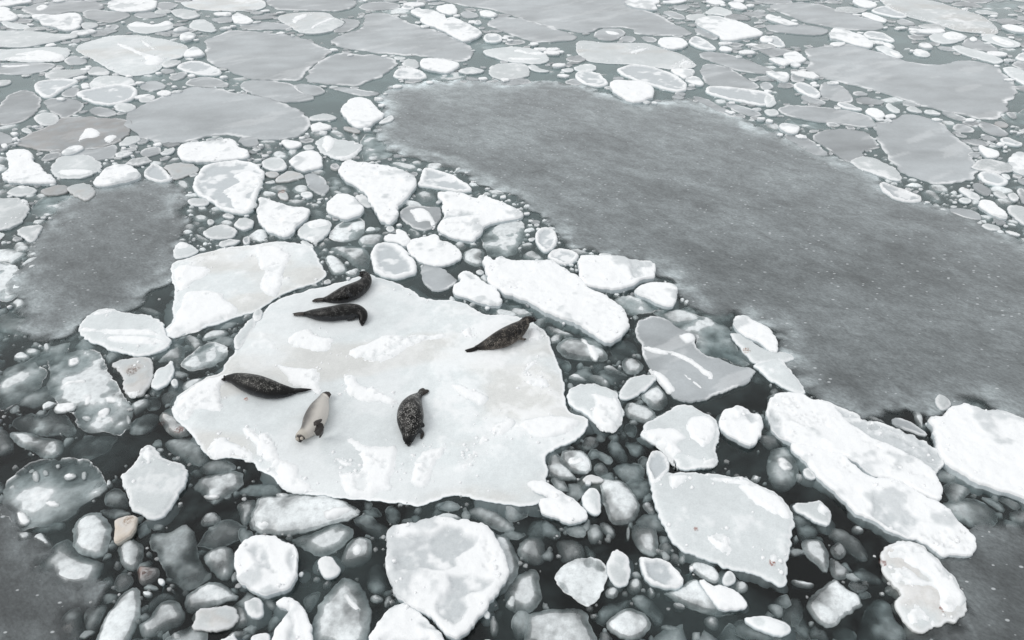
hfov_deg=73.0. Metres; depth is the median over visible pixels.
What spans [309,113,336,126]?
ice floe
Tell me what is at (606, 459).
ice chunk
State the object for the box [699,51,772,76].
pancake ice
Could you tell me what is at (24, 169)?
ice floe
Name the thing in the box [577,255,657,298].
ice floe
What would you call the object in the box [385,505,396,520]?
ice chunk
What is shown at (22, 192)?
ice floe
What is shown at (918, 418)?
ice chunk
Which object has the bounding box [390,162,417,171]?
ice chunk
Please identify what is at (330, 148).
ice floe
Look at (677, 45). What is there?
ice floe
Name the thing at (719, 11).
ice floe
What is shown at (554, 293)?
ice floe
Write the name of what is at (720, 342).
ice chunk
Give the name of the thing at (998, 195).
ice chunk
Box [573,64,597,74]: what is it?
ice floe
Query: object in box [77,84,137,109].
ice floe
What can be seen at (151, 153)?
pancake ice
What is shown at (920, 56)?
ice chunk
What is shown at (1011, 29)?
ice floe
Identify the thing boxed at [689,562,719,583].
ice chunk
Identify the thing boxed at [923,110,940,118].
ice chunk
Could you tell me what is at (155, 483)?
ice floe
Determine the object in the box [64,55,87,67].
pancake ice
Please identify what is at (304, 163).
ice floe
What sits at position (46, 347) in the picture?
ice chunk
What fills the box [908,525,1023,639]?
ice sheet
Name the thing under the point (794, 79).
pancake ice
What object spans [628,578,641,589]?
ice chunk
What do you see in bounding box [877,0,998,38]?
ice floe
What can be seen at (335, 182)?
ice chunk
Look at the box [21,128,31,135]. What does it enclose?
ice chunk
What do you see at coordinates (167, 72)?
pancake ice
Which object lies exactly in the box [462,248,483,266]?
ice chunk
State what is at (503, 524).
ice chunk
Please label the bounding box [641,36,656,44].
pancake ice
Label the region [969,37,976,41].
ice chunk
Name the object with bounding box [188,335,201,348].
ice chunk
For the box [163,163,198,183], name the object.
ice floe
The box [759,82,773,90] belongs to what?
pancake ice
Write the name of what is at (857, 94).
pancake ice
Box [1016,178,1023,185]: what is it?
pancake ice
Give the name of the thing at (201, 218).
ice chunk
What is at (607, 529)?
ice chunk
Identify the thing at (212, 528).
ice chunk
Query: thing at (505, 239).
ice chunk
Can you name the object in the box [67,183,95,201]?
ice floe
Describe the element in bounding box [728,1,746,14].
ice chunk
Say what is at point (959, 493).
ice chunk
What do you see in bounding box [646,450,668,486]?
ice floe
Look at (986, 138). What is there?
pancake ice
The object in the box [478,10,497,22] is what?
ice chunk
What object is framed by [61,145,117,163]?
pancake ice
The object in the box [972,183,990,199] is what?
pancake ice
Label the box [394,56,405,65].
ice chunk
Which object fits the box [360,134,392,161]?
ice chunk
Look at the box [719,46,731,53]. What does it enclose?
ice chunk
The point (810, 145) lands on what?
pancake ice
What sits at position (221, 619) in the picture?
ice floe
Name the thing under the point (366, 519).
ice chunk
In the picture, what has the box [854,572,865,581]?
ice chunk
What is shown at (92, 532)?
ice chunk
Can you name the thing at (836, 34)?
ice floe
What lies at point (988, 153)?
ice floe
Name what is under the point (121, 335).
ice floe
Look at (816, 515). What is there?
ice floe
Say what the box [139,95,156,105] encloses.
ice chunk
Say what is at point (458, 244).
ice chunk
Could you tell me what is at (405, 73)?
ice floe
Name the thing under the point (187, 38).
ice chunk
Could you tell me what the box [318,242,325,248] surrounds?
ice chunk
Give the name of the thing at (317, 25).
ice floe
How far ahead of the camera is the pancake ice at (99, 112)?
26.26 m
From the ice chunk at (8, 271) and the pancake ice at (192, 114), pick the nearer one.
the ice chunk at (8, 271)
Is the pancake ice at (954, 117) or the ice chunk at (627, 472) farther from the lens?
the pancake ice at (954, 117)
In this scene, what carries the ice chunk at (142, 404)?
on the sea
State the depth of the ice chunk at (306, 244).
18.74 m
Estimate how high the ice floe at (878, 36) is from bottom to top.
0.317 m
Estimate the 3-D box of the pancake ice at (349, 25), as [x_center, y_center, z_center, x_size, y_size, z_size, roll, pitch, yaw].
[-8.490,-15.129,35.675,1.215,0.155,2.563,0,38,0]
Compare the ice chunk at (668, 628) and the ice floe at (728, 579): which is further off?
the ice floe at (728, 579)
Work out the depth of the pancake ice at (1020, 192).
21.05 m
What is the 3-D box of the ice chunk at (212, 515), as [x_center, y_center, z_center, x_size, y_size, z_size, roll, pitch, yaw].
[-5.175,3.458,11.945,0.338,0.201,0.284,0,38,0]
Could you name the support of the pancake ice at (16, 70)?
on the sea
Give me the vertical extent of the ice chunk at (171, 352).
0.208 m
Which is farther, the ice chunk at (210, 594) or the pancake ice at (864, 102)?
the pancake ice at (864, 102)
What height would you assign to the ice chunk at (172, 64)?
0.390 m
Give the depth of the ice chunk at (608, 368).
14.92 m
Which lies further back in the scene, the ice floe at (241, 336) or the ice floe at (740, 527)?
the ice floe at (241, 336)
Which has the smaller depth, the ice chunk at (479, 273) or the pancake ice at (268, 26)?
the ice chunk at (479, 273)
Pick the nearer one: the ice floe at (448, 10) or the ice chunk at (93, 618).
the ice chunk at (93, 618)
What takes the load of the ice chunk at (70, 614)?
on the sea
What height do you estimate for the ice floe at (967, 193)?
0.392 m
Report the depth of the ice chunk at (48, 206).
20.65 m
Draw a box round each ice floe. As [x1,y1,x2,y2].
[0,0,31,11]
[0,7,17,25]
[0,30,77,48]
[0,47,70,66]
[0,198,33,237]
[1,21,30,29]
[2,149,57,192]
[5,185,37,202]
[17,225,42,245]
[32,13,83,33]
[34,79,78,99]
[34,112,58,127]
[41,185,67,196]
[44,69,87,79]
[50,155,102,185]
[61,145,83,155]
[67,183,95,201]
[76,35,187,81]
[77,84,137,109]
[78,308,174,362]
[88,67,110,78]
[89,75,135,88]
[93,164,143,187]
[107,0,157,17]
[112,357,154,402]
[114,103,135,118]
[114,515,138,545]
[119,136,140,149]
[120,445,190,528]
[126,21,174,37]
[144,164,172,183]
[149,361,180,396]
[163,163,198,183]
[164,241,326,347]
[164,274,594,518]
[171,8,201,24]
[173,242,198,259]
[177,61,222,78]
[177,138,249,169]
[181,0,267,15]
[183,47,204,61]
[187,198,208,212]
[189,19,217,36]
[189,605,244,633]
[192,160,264,218]
[203,224,241,245]
[231,535,298,602]
[232,13,252,29]
[234,218,253,236]
[234,318,255,349]
[241,596,271,629]
[250,633,272,639]
[256,197,309,242]
[261,157,286,174]
[272,597,312,639]
[275,171,303,188]
[278,12,344,39]
[281,139,301,152]
[289,150,324,178]
[295,219,332,246]
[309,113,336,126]
[313,555,344,582]
[315,135,362,165]
[326,193,367,224]
[336,159,419,230]
[340,97,384,136]
[355,195,373,214]
[367,603,443,639]
[370,242,416,283]
[384,229,410,251]
[385,516,509,639]
[393,67,426,82]
[402,59,419,69]
[406,234,461,272]
[411,9,446,20]
[418,168,471,194]
[419,58,459,76]
[420,17,481,45]
[436,4,457,17]
[437,191,523,249]
[452,271,506,314]
[458,67,483,79]
[482,256,629,351]
[483,33,501,45]
[483,47,549,68]
[486,62,529,80]
[527,480,588,527]
[535,227,557,257]
[547,248,578,269]
[566,383,624,438]
[572,40,700,72]
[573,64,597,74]
[575,71,607,91]
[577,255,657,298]
[577,475,603,491]
[579,488,603,520]
[606,549,633,591]
[610,80,654,104]
[617,64,686,95]
[618,374,659,406]
[625,0,658,12]
[634,282,678,315]
[636,404,719,473]
[638,557,682,591]
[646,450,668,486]
[650,472,794,593]
[657,37,687,53]
[671,68,694,81]
[688,36,715,52]
[695,16,762,44]
[698,579,748,616]
[705,7,732,16]
[705,86,774,110]
[715,405,764,452]
[716,570,738,591]
[730,333,793,368]
[731,315,777,352]
[744,616,795,639]
[753,359,808,396]
[762,392,943,500]
[763,14,798,25]
[764,95,777,109]
[765,71,789,86]
[768,36,784,47]
[776,123,799,136]
[781,51,805,68]
[789,500,834,534]
[790,443,976,566]
[793,82,820,98]
[827,27,872,49]
[850,156,903,187]
[852,0,876,12]
[862,12,887,26]
[863,31,894,44]
[865,108,884,122]
[871,6,906,21]
[873,46,902,58]
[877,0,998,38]
[879,182,921,202]
[880,541,966,637]
[908,28,944,34]
[926,31,966,47]
[926,403,1023,512]
[935,394,950,415]
[951,45,1003,66]
[958,187,979,206]
[973,200,1007,223]
[976,171,1007,187]
[978,145,998,159]
[981,34,1020,53]
[1000,24,1023,38]
[1001,67,1023,85]
[1007,152,1023,178]
[1007,205,1023,232]
[1015,52,1023,61]
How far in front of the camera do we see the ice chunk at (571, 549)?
11.37 m
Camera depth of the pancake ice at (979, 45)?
32.76 m
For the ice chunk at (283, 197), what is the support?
on the sea
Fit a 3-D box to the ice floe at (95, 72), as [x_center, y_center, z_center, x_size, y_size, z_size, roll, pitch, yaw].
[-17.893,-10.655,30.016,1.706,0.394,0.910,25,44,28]
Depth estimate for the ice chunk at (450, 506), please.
12.12 m
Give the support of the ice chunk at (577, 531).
on the sea
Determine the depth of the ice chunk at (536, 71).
30.06 m
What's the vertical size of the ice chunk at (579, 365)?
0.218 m
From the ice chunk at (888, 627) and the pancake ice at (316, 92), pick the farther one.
the pancake ice at (316, 92)
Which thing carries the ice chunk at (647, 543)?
on the sea
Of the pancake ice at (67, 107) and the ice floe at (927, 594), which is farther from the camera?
the pancake ice at (67, 107)
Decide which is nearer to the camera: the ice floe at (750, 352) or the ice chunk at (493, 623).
the ice chunk at (493, 623)
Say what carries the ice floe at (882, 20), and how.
on the sea
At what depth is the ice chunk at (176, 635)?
10.26 m
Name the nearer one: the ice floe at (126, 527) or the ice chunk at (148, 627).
the ice chunk at (148, 627)
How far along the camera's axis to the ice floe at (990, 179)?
21.82 m
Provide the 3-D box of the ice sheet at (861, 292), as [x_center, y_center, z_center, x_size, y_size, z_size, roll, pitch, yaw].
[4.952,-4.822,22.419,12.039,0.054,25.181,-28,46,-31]
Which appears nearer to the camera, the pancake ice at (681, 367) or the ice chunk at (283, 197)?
the pancake ice at (681, 367)
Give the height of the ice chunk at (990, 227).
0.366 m
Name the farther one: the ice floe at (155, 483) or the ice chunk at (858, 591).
the ice floe at (155, 483)
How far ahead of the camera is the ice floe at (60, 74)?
29.54 m
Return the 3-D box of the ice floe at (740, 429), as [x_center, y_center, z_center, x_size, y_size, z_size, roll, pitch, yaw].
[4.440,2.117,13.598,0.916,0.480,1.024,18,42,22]
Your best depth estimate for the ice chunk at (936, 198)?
21.19 m
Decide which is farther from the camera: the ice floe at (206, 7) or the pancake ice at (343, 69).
the ice floe at (206, 7)
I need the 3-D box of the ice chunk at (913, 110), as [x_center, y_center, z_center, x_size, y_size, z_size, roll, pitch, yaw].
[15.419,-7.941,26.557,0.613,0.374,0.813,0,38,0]
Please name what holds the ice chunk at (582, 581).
on the sea
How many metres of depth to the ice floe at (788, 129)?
24.78 m
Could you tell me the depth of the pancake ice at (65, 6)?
38.36 m
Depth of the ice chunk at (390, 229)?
19.39 m
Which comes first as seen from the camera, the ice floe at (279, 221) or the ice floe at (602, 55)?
the ice floe at (279, 221)
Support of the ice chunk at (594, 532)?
on the sea
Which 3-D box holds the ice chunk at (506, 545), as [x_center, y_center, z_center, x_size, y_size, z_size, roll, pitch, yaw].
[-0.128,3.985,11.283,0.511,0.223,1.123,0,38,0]
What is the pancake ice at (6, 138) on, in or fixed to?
on the sea
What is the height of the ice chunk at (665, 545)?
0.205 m
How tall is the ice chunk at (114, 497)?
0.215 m
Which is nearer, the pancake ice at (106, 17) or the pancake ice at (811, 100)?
the pancake ice at (811, 100)
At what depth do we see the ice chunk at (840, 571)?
11.08 m
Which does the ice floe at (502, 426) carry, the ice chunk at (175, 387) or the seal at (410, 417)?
the seal at (410, 417)
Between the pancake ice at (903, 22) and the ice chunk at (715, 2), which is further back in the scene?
the ice chunk at (715, 2)
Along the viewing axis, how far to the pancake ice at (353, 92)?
27.98 m
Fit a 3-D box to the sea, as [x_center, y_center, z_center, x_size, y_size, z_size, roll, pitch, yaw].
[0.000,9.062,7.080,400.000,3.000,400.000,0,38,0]
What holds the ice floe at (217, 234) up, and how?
on the sea
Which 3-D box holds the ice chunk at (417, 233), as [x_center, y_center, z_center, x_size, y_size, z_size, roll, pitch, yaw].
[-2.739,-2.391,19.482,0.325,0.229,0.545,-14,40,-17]
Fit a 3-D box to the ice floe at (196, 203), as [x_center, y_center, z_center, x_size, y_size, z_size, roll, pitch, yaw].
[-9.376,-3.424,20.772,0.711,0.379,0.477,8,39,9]
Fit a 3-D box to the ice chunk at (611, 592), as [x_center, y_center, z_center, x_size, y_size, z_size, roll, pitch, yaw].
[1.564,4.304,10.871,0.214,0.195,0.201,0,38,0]
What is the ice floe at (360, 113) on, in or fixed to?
on the sea
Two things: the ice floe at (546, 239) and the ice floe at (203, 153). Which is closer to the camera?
the ice floe at (546, 239)
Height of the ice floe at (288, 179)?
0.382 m
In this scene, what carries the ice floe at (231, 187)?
on the sea
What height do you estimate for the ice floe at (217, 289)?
0.449 m
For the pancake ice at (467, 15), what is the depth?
37.05 m
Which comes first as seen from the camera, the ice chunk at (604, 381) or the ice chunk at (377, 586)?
the ice chunk at (377, 586)
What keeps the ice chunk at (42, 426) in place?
on the sea
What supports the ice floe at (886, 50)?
on the sea
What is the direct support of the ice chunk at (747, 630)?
on the sea
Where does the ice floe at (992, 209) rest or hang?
on the sea
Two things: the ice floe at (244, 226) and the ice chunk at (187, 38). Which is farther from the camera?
the ice chunk at (187, 38)
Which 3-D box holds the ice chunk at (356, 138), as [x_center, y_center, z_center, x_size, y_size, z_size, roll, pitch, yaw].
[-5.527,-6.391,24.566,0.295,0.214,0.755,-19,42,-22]
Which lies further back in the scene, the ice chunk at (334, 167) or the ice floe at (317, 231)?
the ice chunk at (334, 167)
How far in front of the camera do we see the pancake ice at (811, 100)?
27.23 m
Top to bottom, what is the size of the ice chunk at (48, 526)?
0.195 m
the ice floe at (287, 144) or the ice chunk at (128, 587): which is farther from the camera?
the ice floe at (287, 144)
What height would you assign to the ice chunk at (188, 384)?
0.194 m
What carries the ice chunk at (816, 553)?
on the sea
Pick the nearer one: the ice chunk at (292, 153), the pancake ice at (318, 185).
the pancake ice at (318, 185)
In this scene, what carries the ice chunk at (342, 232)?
on the sea
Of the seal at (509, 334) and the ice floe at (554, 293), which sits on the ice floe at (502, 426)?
the seal at (509, 334)
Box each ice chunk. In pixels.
[0,80,13,92]
[0,262,19,301]
[0,313,28,336]
[0,362,47,411]
[0,426,13,450]
[1,143,8,150]
[1,457,107,531]
[10,432,63,458]
[13,413,76,436]
[15,242,29,252]
[19,532,31,539]
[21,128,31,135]
[26,348,39,356]
[32,195,73,216]
[33,342,40,347]
[34,533,50,546]
[35,522,62,530]
[39,539,99,580]
[43,343,50,352]
[47,349,133,435]
[61,607,81,620]
[72,512,112,558]
[81,22,98,29]
[84,605,105,625]
[96,588,140,639]
[104,488,127,504]
[104,594,115,602]
[114,510,129,518]
[114,573,133,591]
[118,539,143,570]
[129,418,145,434]
[132,399,149,411]
[137,566,159,585]
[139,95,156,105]
[139,600,184,638]
[143,591,152,597]
[144,584,158,590]
[147,309,158,313]
[149,525,199,587]
[152,440,161,447]
[158,345,184,368]
[158,578,174,598]
[159,412,190,438]
[160,147,174,158]
[162,60,181,71]
[167,439,202,466]
[168,379,183,394]
[171,632,183,638]
[173,26,188,37]
[175,180,188,191]
[180,32,196,47]
[181,342,227,371]
[182,378,201,389]
[185,582,238,607]
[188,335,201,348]
[194,215,209,222]
[194,234,209,242]
[195,471,243,504]
[198,206,207,211]
[201,512,220,525]
[202,330,228,340]
[204,546,233,580]
[206,460,235,473]
[207,219,213,226]
[208,526,216,530]
[209,207,221,213]
[214,12,231,17]
[220,220,234,226]
[223,213,237,226]
[227,631,247,637]
[237,500,253,525]
[238,528,253,542]
[238,608,246,623]
[243,236,250,245]
[249,515,256,531]
[250,493,360,535]
[252,309,262,321]
[260,485,279,494]
[261,191,276,197]
[264,144,272,150]
[265,171,279,180]
[267,601,275,608]
[269,613,280,627]
[272,151,288,159]
[278,191,290,205]
[288,149,298,156]
[292,185,309,193]
[298,570,310,586]
[299,523,353,556]
[301,144,317,151]
[301,192,312,206]
[301,240,314,249]
[310,132,321,137]
[312,578,371,639]
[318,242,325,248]
[325,215,331,220]
[325,255,347,275]
[327,177,344,186]
[329,218,364,242]
[330,130,343,139]
[330,163,339,174]
[330,246,370,269]
[338,187,350,193]
[343,127,360,137]
[345,537,371,556]
[350,135,359,142]
[353,514,374,525]
[358,234,382,247]
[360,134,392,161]
[365,507,379,516]
[370,581,383,591]
[370,595,382,603]
[379,115,393,125]
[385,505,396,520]
[386,226,394,233]
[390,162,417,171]
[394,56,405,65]
[401,5,413,13]
[408,229,420,237]
[412,516,418,521]
[415,190,435,205]
[438,501,460,511]
[438,513,460,519]
[455,242,466,249]
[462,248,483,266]
[471,507,514,532]
[474,20,481,28]
[476,270,483,276]
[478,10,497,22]
[480,221,524,257]
[485,306,489,314]
[490,616,497,632]
[495,309,516,315]
[495,534,519,595]
[505,596,515,610]
[512,569,541,613]
[517,540,535,560]
[523,251,543,259]
[524,609,596,639]
[528,65,549,78]
[534,523,542,530]
[547,454,575,480]
[551,328,572,337]
[554,557,607,606]
[556,337,607,362]
[561,68,573,75]
[561,450,591,474]
[563,360,570,370]
[564,524,585,537]
[567,546,577,555]
[569,374,585,381]
[577,363,583,368]
[587,524,602,543]
[591,375,609,387]
[594,463,607,475]
[598,451,612,464]
[599,607,618,620]
[600,478,639,524]
[600,522,614,537]
[604,365,626,376]
[605,587,617,598]
[606,608,650,639]
[609,439,622,454]
[615,295,658,315]
[616,463,644,481]
[617,341,623,347]
[622,358,643,374]
[624,402,655,423]
[626,444,641,454]
[626,527,629,540]
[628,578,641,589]
[632,572,640,578]
[632,595,659,620]
[636,524,658,556]
[641,385,666,410]
[642,502,654,514]
[649,587,654,597]
[652,310,749,366]
[659,542,671,553]
[662,0,686,8]
[662,625,677,630]
[664,579,733,615]
[666,309,699,326]
[669,634,680,639]
[673,603,684,609]
[679,555,685,564]
[682,566,695,583]
[685,14,705,23]
[685,76,703,92]
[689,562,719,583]
[706,0,724,8]
[707,617,715,625]
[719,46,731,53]
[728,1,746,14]
[735,581,747,593]
[735,624,769,639]
[759,35,772,43]
[762,109,779,122]
[766,447,798,483]
[790,62,800,69]
[791,580,813,588]
[796,473,802,482]
[798,468,815,487]
[801,539,828,572]
[806,579,862,627]
[830,543,845,558]
[830,558,848,579]
[834,529,864,556]
[837,102,861,112]
[848,584,867,592]
[852,526,863,534]
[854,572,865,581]
[873,602,903,639]
[882,103,901,117]
[883,42,894,49]
[906,106,923,115]
[912,49,930,62]
[913,411,922,428]
[918,42,933,53]
[921,190,939,203]
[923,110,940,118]
[943,482,970,502]
[943,498,997,527]
[958,197,970,207]
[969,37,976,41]
[981,224,1000,230]
[982,497,1003,511]
[992,192,1007,206]
[998,498,1020,510]
[999,137,1021,151]
[1001,174,1010,184]
[1005,231,1019,239]
[1006,193,1018,208]
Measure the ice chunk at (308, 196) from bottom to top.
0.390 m
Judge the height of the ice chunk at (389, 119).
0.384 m
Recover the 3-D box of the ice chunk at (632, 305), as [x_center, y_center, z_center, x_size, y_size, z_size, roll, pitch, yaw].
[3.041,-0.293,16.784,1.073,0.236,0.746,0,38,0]
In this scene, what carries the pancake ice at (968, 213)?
on the sea
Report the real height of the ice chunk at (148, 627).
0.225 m
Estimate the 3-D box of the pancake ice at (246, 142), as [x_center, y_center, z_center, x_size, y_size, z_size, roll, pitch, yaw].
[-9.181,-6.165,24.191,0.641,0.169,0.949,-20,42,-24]
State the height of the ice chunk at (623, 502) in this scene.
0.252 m
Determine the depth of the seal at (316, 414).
13.26 m
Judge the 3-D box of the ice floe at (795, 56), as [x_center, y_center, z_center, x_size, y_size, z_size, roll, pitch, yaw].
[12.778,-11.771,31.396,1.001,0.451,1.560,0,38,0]
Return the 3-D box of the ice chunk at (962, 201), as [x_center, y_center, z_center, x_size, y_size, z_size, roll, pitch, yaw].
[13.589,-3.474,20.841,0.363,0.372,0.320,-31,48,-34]
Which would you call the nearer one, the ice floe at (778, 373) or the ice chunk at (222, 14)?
the ice floe at (778, 373)
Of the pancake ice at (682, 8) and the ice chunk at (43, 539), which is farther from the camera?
the pancake ice at (682, 8)
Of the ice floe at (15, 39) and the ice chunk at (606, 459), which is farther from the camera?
the ice floe at (15, 39)
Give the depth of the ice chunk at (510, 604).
10.65 m
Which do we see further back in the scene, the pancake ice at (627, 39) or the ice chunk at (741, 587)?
the pancake ice at (627, 39)
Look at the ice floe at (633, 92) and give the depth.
27.66 m
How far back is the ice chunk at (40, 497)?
12.34 m
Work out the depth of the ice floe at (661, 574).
10.98 m
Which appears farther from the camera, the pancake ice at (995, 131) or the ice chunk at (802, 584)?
the pancake ice at (995, 131)
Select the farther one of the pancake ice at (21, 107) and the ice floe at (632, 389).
the pancake ice at (21, 107)
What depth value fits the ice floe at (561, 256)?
18.26 m
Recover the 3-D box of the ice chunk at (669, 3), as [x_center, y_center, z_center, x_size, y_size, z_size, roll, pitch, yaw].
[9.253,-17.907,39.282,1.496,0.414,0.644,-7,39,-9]
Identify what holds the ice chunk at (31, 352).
on the sea
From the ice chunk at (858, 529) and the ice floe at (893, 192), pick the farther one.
the ice floe at (893, 192)
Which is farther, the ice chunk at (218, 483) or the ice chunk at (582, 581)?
the ice chunk at (218, 483)
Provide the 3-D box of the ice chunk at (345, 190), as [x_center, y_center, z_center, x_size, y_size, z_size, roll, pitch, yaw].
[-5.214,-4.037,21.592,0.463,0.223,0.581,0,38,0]
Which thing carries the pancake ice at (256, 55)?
on the sea
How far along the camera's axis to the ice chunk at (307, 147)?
23.71 m
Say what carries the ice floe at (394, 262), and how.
on the sea
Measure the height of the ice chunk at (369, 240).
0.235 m
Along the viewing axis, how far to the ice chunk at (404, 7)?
38.10 m
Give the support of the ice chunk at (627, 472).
on the sea
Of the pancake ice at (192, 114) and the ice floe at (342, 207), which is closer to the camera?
the ice floe at (342, 207)
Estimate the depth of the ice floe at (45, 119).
25.65 m
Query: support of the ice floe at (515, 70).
on the sea
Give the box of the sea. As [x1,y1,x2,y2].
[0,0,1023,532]
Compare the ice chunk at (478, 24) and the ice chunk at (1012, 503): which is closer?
the ice chunk at (1012, 503)
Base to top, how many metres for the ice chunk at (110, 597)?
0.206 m
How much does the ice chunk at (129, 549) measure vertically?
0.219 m
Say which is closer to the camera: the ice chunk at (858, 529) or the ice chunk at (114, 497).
the ice chunk at (858, 529)
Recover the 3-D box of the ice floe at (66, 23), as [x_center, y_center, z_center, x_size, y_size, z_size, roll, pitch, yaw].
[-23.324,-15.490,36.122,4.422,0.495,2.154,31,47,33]
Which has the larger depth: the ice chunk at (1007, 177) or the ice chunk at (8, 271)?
the ice chunk at (1007, 177)
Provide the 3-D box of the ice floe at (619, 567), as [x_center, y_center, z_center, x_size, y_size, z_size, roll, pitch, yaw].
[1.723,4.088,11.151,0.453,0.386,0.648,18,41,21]
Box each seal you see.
[221,373,310,398]
[293,303,367,325]
[295,391,330,442]
[312,271,371,302]
[397,388,428,445]
[465,316,536,351]
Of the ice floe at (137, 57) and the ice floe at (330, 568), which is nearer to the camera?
the ice floe at (330, 568)
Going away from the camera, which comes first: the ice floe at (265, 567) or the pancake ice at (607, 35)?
the ice floe at (265, 567)
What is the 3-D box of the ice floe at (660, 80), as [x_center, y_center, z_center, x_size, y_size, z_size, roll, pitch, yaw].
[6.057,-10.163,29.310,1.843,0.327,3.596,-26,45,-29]
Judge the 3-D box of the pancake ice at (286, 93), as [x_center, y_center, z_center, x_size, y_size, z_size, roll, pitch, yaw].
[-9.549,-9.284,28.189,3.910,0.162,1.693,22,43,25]
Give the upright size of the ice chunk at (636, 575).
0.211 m
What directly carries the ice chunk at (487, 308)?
on the sea
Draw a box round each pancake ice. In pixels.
[0,62,55,77]
[0,90,42,125]
[0,132,13,147]
[17,116,131,153]
[22,0,104,14]
[43,98,84,117]
[61,87,79,98]
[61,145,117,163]
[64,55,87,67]
[71,39,80,44]
[82,10,130,24]
[90,107,117,117]
[104,24,119,30]
[124,87,310,143]
[129,144,137,150]
[134,12,166,20]
[140,81,166,93]
[140,147,161,159]
[157,2,177,9]
[161,69,175,76]
[169,72,187,83]
[185,77,228,88]
[204,30,331,83]
[238,136,258,149]
[239,22,291,31]
[240,80,313,104]
[266,0,356,13]
[294,84,324,98]
[305,52,397,88]
[305,173,329,197]
[329,87,378,98]
[331,13,473,64]
[334,18,359,34]
[359,2,399,12]
[399,205,441,234]
[421,265,456,295]
[439,0,691,37]
[460,11,477,20]
[487,17,576,44]
[593,28,624,42]
[619,36,635,42]
[635,316,755,405]
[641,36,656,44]
[663,11,685,21]
[674,4,689,12]
[693,96,735,116]
[694,28,717,41]
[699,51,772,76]
[699,64,758,89]
[726,102,761,118]
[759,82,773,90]
[765,24,827,37]
[770,3,883,32]
[778,105,876,130]
[784,134,827,155]
[790,74,804,83]
[801,95,825,106]
[804,44,1017,122]
[812,129,879,161]
[819,82,852,104]
[852,91,866,98]
[855,97,883,107]
[872,114,977,186]
[890,418,926,439]
[896,19,914,27]
[941,111,965,123]
[949,208,980,220]
[952,124,973,135]
[961,38,997,52]
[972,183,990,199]
[978,122,1008,139]
[981,134,996,142]
[992,218,1005,228]
[994,121,1007,129]
[1006,112,1016,120]
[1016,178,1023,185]
[1016,188,1023,206]
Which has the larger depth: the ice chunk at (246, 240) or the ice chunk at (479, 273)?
the ice chunk at (246, 240)
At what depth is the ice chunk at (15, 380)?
14.60 m
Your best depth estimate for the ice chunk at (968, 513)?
12.02 m
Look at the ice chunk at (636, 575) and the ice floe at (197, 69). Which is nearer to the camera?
the ice chunk at (636, 575)
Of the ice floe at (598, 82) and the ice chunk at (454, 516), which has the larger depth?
the ice floe at (598, 82)
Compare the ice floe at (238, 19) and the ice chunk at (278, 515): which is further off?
the ice floe at (238, 19)
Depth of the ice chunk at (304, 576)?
11.06 m
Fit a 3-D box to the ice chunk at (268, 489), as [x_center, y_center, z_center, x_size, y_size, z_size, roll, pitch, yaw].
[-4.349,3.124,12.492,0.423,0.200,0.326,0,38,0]
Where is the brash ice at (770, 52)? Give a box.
[0,0,1023,639]
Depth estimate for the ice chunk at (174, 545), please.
11.45 m
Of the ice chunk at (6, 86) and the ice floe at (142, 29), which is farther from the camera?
the ice floe at (142, 29)
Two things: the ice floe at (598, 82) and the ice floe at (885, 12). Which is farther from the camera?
the ice floe at (885, 12)
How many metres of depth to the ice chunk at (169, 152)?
23.43 m
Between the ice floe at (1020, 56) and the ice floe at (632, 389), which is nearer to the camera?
the ice floe at (632, 389)
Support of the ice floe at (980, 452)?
on the sea
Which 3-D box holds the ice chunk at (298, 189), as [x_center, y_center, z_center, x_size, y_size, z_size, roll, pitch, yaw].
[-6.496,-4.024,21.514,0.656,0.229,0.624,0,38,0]
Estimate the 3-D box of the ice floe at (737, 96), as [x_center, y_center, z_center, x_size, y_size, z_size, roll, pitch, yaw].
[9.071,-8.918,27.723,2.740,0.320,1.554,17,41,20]
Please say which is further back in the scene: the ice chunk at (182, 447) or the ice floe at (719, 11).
the ice floe at (719, 11)
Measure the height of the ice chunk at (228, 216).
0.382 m
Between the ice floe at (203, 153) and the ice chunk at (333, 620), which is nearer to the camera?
the ice chunk at (333, 620)
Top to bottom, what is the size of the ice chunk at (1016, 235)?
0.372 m
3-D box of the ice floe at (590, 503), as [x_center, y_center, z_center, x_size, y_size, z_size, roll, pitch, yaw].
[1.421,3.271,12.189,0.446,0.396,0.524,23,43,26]
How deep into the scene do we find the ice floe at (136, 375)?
14.62 m
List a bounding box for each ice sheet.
[0,504,106,639]
[6,178,189,338]
[373,79,1023,417]
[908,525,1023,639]
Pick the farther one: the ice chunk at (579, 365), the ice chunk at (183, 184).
the ice chunk at (183, 184)
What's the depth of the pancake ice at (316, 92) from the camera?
28.14 m
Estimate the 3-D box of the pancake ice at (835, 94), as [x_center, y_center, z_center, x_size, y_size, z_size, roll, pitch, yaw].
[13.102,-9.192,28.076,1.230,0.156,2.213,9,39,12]
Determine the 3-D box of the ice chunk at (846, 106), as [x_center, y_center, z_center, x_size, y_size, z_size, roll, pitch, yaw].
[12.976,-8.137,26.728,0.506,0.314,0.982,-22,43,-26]
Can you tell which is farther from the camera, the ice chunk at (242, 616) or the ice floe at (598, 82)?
the ice floe at (598, 82)
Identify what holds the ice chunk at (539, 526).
on the sea
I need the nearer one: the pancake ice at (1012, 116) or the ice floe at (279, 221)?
the ice floe at (279, 221)
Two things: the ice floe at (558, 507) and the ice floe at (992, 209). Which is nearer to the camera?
the ice floe at (558, 507)
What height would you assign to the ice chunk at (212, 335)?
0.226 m
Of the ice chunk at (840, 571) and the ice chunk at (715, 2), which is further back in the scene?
the ice chunk at (715, 2)
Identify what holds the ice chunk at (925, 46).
on the sea
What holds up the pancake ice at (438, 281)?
on the sea
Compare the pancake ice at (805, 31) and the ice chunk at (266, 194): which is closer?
the ice chunk at (266, 194)

